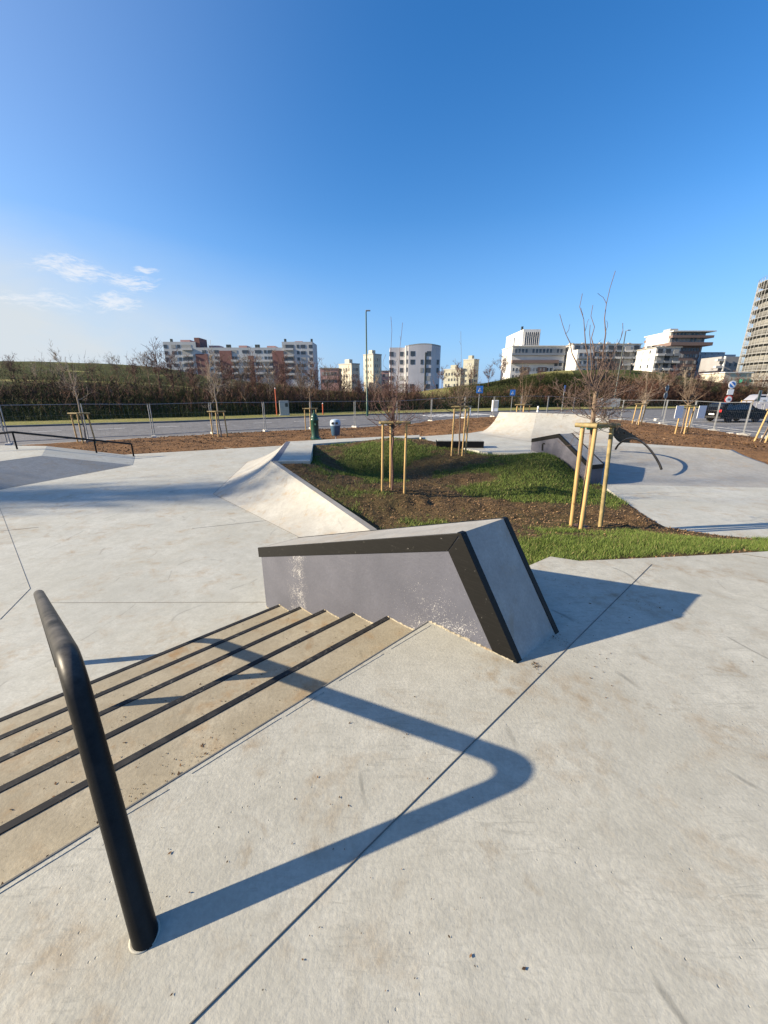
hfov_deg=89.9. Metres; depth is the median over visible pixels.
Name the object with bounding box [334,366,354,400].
bare tree
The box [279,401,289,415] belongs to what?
utility cabinet
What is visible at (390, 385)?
bare tree
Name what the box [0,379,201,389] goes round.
hill path
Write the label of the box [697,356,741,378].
apartment block
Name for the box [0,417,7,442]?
fence panel
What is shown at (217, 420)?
kerb
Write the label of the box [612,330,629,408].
street lamp
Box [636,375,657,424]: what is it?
young tree
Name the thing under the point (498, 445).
deck
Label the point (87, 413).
tree stake frame
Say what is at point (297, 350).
apartment block
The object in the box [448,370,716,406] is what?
dark scrub
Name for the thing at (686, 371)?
bare tree
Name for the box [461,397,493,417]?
fence panel
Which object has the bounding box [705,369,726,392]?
bare tree
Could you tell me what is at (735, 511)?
paving
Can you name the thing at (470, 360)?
tower block
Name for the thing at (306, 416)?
kerb
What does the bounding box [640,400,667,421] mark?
fence panel
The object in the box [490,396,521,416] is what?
fence panel
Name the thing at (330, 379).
bare tree
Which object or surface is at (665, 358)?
apartment block
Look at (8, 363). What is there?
bare tree
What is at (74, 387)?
young tree
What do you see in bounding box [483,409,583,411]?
kerb
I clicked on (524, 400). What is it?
young tree
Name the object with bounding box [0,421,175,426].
kerb
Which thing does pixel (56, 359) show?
bare tree
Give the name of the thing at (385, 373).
apartment block
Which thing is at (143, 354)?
bare tree
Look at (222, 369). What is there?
bare tree
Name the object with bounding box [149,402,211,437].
fence panel
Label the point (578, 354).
apartment block
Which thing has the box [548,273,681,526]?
young tree
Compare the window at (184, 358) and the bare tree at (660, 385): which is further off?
the window at (184, 358)
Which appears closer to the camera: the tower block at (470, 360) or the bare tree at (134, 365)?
the bare tree at (134, 365)
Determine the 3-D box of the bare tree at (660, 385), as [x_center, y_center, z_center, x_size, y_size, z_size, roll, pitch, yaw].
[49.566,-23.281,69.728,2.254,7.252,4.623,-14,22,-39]
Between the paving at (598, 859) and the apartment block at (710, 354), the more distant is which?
the apartment block at (710, 354)
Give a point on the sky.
(235, 173)
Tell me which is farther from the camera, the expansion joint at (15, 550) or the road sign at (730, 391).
the road sign at (730, 391)
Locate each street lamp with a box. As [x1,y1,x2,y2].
[365,310,369,415]
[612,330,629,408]
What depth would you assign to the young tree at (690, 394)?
19.60 m
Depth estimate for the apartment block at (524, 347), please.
191.81 m
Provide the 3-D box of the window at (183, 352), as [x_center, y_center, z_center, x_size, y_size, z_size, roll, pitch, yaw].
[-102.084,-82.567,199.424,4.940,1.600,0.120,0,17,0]
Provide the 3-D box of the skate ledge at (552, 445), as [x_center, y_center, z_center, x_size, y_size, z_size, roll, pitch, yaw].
[4.831,-1.425,10.490,0.696,1.398,2.125,-7,18,-20]
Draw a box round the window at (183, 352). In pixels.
[182,351,191,353]
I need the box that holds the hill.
[0,361,767,420]
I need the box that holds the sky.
[0,0,767,390]
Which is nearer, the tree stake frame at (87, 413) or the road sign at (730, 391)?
the tree stake frame at (87, 413)
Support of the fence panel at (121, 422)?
on the dirt ground at (757, 454)
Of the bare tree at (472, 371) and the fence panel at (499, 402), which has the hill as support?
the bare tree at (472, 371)
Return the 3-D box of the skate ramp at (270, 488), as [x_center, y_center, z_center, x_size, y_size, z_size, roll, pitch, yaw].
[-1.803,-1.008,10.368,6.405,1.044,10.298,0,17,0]
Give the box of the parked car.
[704,402,766,422]
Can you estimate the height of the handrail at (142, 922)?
1.634 m
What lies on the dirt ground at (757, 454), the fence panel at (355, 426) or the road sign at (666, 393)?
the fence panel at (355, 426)
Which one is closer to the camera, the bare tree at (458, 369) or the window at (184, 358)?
the bare tree at (458, 369)
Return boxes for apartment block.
[163,338,318,388]
[319,368,339,390]
[382,370,388,387]
[389,343,440,392]
[500,326,567,379]
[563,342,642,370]
[565,349,594,370]
[633,346,682,373]
[696,352,735,375]
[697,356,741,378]
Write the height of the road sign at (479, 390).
3.219 m
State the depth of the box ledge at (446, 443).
12.32 m
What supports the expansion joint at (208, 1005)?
on the paving at (598, 859)
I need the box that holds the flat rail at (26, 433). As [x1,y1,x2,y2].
[0,431,133,455]
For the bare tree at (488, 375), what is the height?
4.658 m
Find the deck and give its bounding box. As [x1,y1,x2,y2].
[420,431,724,454]
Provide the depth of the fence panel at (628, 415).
36.56 m
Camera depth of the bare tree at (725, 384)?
70.84 m
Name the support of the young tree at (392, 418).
on the island soil
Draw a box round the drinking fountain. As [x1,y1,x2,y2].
[310,410,321,439]
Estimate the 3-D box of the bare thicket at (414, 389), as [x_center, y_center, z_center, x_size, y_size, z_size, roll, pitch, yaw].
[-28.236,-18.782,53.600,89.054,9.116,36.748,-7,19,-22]
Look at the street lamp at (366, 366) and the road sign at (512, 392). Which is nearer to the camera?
the street lamp at (366, 366)
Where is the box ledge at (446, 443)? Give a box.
[436,439,483,447]
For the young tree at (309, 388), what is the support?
on the dirt ground at (757, 454)
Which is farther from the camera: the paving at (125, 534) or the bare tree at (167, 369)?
the bare tree at (167, 369)
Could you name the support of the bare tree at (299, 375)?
on the hill
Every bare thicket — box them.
[0,351,470,414]
[467,380,617,406]
[593,367,767,405]
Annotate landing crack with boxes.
[0,625,430,892]
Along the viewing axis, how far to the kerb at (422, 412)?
48.31 m
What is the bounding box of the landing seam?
[0,621,428,887]
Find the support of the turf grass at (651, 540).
on the island soil
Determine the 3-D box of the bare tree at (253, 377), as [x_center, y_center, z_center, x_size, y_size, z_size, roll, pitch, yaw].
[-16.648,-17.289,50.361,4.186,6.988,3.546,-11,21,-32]
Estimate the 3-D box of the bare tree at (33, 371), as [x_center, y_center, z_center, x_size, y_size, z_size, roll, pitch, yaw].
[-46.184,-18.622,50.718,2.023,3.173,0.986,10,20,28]
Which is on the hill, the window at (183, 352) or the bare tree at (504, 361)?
the bare tree at (504, 361)
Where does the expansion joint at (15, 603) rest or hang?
on the paving at (125, 534)
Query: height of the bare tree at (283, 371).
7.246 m
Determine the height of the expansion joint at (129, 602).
0.024 m
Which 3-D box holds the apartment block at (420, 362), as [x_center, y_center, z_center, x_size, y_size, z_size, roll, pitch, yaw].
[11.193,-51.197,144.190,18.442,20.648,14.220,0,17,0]
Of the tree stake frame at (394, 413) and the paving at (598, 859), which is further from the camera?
the tree stake frame at (394, 413)
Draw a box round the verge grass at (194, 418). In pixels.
[2,406,698,424]
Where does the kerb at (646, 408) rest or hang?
on the road
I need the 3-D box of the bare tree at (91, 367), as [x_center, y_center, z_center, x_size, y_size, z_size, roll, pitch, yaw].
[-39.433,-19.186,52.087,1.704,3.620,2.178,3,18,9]
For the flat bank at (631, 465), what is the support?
on the dirt ground at (757, 454)
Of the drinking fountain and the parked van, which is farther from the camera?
the parked van
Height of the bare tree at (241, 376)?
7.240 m
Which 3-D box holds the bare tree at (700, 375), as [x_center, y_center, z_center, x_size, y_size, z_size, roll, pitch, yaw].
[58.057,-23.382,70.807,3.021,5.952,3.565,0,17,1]
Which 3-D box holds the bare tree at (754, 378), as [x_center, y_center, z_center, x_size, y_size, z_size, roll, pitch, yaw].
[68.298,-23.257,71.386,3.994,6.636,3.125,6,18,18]
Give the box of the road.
[0,409,767,444]
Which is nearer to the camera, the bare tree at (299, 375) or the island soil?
the island soil
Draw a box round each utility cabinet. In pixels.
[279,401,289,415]
[491,400,498,411]
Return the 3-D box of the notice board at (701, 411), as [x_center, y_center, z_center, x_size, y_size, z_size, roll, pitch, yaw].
[16.027,-5.042,19.397,0.420,0.620,0.020,-2,17,-7]
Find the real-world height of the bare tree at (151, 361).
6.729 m
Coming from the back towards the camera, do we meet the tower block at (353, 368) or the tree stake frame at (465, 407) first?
the tower block at (353, 368)
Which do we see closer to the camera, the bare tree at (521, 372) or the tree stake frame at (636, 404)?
the tree stake frame at (636, 404)
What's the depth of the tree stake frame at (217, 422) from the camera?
21.60 m
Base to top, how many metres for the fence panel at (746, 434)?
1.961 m
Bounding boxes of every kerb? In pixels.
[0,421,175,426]
[176,418,257,421]
[258,414,358,418]
[359,411,482,414]
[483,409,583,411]
[585,408,698,409]
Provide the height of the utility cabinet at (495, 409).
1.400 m
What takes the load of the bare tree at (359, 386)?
on the hill
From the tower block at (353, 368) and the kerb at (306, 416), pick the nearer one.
the kerb at (306, 416)
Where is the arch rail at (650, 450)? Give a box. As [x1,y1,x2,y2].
[615,438,662,469]
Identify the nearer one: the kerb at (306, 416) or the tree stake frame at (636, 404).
the tree stake frame at (636, 404)
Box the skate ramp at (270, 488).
[213,435,419,536]
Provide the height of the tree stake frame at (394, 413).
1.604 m
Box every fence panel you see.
[0,404,76,444]
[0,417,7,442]
[80,404,152,438]
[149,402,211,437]
[210,402,264,433]
[263,401,309,431]
[309,401,354,428]
[352,401,396,427]
[397,398,431,421]
[428,397,464,420]
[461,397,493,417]
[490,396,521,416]
[619,400,644,419]
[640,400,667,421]
[658,400,696,425]
[686,401,719,428]
[708,402,751,432]
[736,402,767,435]
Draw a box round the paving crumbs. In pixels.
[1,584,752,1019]
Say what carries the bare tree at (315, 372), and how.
on the hill
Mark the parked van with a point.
(753, 397)
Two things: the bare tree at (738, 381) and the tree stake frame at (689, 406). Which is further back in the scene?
the bare tree at (738, 381)
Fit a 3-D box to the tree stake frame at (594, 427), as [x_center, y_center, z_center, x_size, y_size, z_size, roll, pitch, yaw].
[3.236,-0.450,6.071,0.639,1.872,0.360,-6,18,-19]
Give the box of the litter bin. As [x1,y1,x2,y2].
[330,419,340,438]
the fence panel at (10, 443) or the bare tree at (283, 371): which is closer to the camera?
the fence panel at (10, 443)
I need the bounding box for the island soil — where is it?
[281,438,766,563]
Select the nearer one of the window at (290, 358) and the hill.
the hill
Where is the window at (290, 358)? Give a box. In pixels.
[286,357,294,360]
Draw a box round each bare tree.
[1,354,20,380]
[29,359,38,378]
[36,339,70,378]
[81,359,97,380]
[104,352,126,381]
[125,356,141,382]
[133,350,154,384]
[142,337,177,390]
[156,348,183,396]
[182,355,209,393]
[193,340,232,397]
[207,350,235,396]
[222,353,256,395]
[242,351,272,395]
[259,349,279,398]
[271,349,295,397]
[292,354,312,396]
[302,357,323,395]
[317,359,337,397]
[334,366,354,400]
[345,372,364,395]
[368,367,387,396]
[382,373,401,399]
[396,376,411,396]
[436,366,448,382]
[451,360,462,386]
[465,363,477,386]
[483,362,494,384]
[491,353,507,378]
[515,364,529,384]
[536,369,544,385]
[633,365,655,388]
[651,364,671,390]
[664,363,682,386]
[666,363,699,397]
[692,368,707,389]
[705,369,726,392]
[712,373,730,393]
[730,370,748,390]
[742,367,766,394]
[753,377,767,390]
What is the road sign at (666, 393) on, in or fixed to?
on the road
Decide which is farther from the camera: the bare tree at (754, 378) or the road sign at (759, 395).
the bare tree at (754, 378)
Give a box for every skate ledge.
[258,517,558,663]
[528,433,603,484]
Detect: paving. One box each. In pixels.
[0,446,297,717]
[0,551,767,1023]
[600,484,767,537]
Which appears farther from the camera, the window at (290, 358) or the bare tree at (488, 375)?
the window at (290, 358)
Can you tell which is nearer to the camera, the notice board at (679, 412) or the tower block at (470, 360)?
the notice board at (679, 412)
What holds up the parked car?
on the road
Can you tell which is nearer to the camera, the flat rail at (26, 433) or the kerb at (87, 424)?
the flat rail at (26, 433)
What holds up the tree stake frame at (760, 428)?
on the dirt ground at (757, 454)
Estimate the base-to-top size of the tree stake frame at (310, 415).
1.604 m
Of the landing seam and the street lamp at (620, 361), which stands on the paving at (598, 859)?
the landing seam
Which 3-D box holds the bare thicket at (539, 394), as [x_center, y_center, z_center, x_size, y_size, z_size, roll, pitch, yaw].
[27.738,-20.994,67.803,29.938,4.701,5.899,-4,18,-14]
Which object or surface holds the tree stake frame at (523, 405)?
on the dirt ground at (757, 454)
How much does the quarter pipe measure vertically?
0.892 m
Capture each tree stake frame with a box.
[67,412,95,442]
[207,411,227,436]
[302,408,317,429]
[379,420,410,493]
[389,407,400,426]
[451,406,471,455]
[515,404,531,411]
[569,423,620,528]
[632,403,648,424]
[674,405,697,433]
[754,409,767,442]
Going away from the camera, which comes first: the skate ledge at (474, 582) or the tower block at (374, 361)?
the skate ledge at (474, 582)
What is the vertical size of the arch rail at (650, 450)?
0.703 m
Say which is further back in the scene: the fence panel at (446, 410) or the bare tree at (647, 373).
the bare tree at (647, 373)
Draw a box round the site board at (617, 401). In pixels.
[597,398,620,410]
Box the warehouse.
[699,372,753,385]
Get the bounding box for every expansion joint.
[0,510,29,587]
[0,589,29,618]
[51,602,208,602]
[189,564,651,1023]
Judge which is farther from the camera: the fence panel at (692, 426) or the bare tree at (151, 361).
the bare tree at (151, 361)
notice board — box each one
[674,406,683,417]
[697,406,706,417]
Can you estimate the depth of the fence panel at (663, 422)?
30.25 m
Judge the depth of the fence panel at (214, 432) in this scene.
23.86 m
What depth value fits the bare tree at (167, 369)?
45.86 m
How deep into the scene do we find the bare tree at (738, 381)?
71.23 m
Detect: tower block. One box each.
[338,359,359,391]
[363,350,381,392]
[443,365,465,387]
[463,355,479,384]
[643,329,716,377]
[736,275,767,386]
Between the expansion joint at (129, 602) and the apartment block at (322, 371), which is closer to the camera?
the expansion joint at (129, 602)
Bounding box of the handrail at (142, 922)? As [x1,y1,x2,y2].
[33,590,160,954]
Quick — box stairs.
[0,604,412,884]
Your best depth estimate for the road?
30.96 m
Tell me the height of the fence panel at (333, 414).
1.870 m
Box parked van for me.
[742,394,767,408]
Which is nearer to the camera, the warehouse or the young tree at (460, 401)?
the young tree at (460, 401)
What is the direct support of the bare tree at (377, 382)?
on the hill
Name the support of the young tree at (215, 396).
on the dirt ground at (757, 454)
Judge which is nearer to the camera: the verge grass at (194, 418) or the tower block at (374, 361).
the verge grass at (194, 418)
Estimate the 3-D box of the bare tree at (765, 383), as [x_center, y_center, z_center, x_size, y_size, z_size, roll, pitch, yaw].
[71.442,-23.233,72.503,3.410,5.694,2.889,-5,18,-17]
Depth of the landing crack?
1.61 m
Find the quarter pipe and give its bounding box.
[477,412,618,442]
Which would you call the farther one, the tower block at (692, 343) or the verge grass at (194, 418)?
the tower block at (692, 343)
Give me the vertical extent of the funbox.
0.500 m
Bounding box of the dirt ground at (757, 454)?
[17,417,767,463]
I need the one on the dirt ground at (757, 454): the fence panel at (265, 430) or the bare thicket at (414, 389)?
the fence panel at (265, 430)
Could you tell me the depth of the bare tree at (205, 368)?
44.54 m
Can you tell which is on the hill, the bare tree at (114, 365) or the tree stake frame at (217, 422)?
the bare tree at (114, 365)
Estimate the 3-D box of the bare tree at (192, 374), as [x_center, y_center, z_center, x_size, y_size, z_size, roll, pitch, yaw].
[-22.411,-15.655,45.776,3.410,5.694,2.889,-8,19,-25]
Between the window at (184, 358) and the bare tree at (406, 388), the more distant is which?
the window at (184, 358)
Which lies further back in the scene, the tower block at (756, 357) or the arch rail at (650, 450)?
the tower block at (756, 357)
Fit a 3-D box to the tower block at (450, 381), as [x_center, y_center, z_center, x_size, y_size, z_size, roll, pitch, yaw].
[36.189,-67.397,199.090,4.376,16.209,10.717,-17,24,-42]
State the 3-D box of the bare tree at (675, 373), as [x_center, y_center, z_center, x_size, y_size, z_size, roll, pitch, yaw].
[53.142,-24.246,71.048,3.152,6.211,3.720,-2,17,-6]
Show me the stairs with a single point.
(44, 823)
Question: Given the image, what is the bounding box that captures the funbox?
[0,445,134,488]
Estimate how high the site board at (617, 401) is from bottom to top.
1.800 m
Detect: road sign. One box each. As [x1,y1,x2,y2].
[476,386,482,417]
[510,390,515,406]
[662,385,668,414]
[724,381,735,401]
[756,390,762,406]
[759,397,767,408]
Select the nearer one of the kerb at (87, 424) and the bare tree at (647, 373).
the kerb at (87, 424)
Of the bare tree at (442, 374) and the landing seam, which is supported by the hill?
the bare tree at (442, 374)
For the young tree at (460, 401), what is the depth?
11.10 m
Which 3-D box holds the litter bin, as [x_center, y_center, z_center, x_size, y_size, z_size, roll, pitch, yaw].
[-2.386,-3.949,18.960,0.530,1.230,0.526,0,17,0]
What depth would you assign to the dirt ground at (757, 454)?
19.68 m
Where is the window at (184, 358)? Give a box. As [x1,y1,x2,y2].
[183,357,192,360]
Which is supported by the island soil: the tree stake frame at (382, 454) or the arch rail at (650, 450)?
the tree stake frame at (382, 454)
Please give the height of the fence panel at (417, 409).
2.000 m
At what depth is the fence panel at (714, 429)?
23.53 m
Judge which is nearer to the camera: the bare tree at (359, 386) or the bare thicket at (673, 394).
the bare tree at (359, 386)
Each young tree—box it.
[58,359,99,442]
[195,361,237,436]
[293,368,319,412]
[353,322,440,489]
[437,341,480,454]
[514,370,532,411]
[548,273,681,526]
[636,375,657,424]
[671,362,707,432]
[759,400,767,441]
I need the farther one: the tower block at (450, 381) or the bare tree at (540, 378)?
the tower block at (450, 381)
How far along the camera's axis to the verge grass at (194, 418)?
41.15 m
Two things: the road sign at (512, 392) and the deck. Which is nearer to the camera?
the deck
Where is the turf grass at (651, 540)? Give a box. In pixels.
[302,437,767,564]
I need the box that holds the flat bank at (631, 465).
[586,446,767,487]

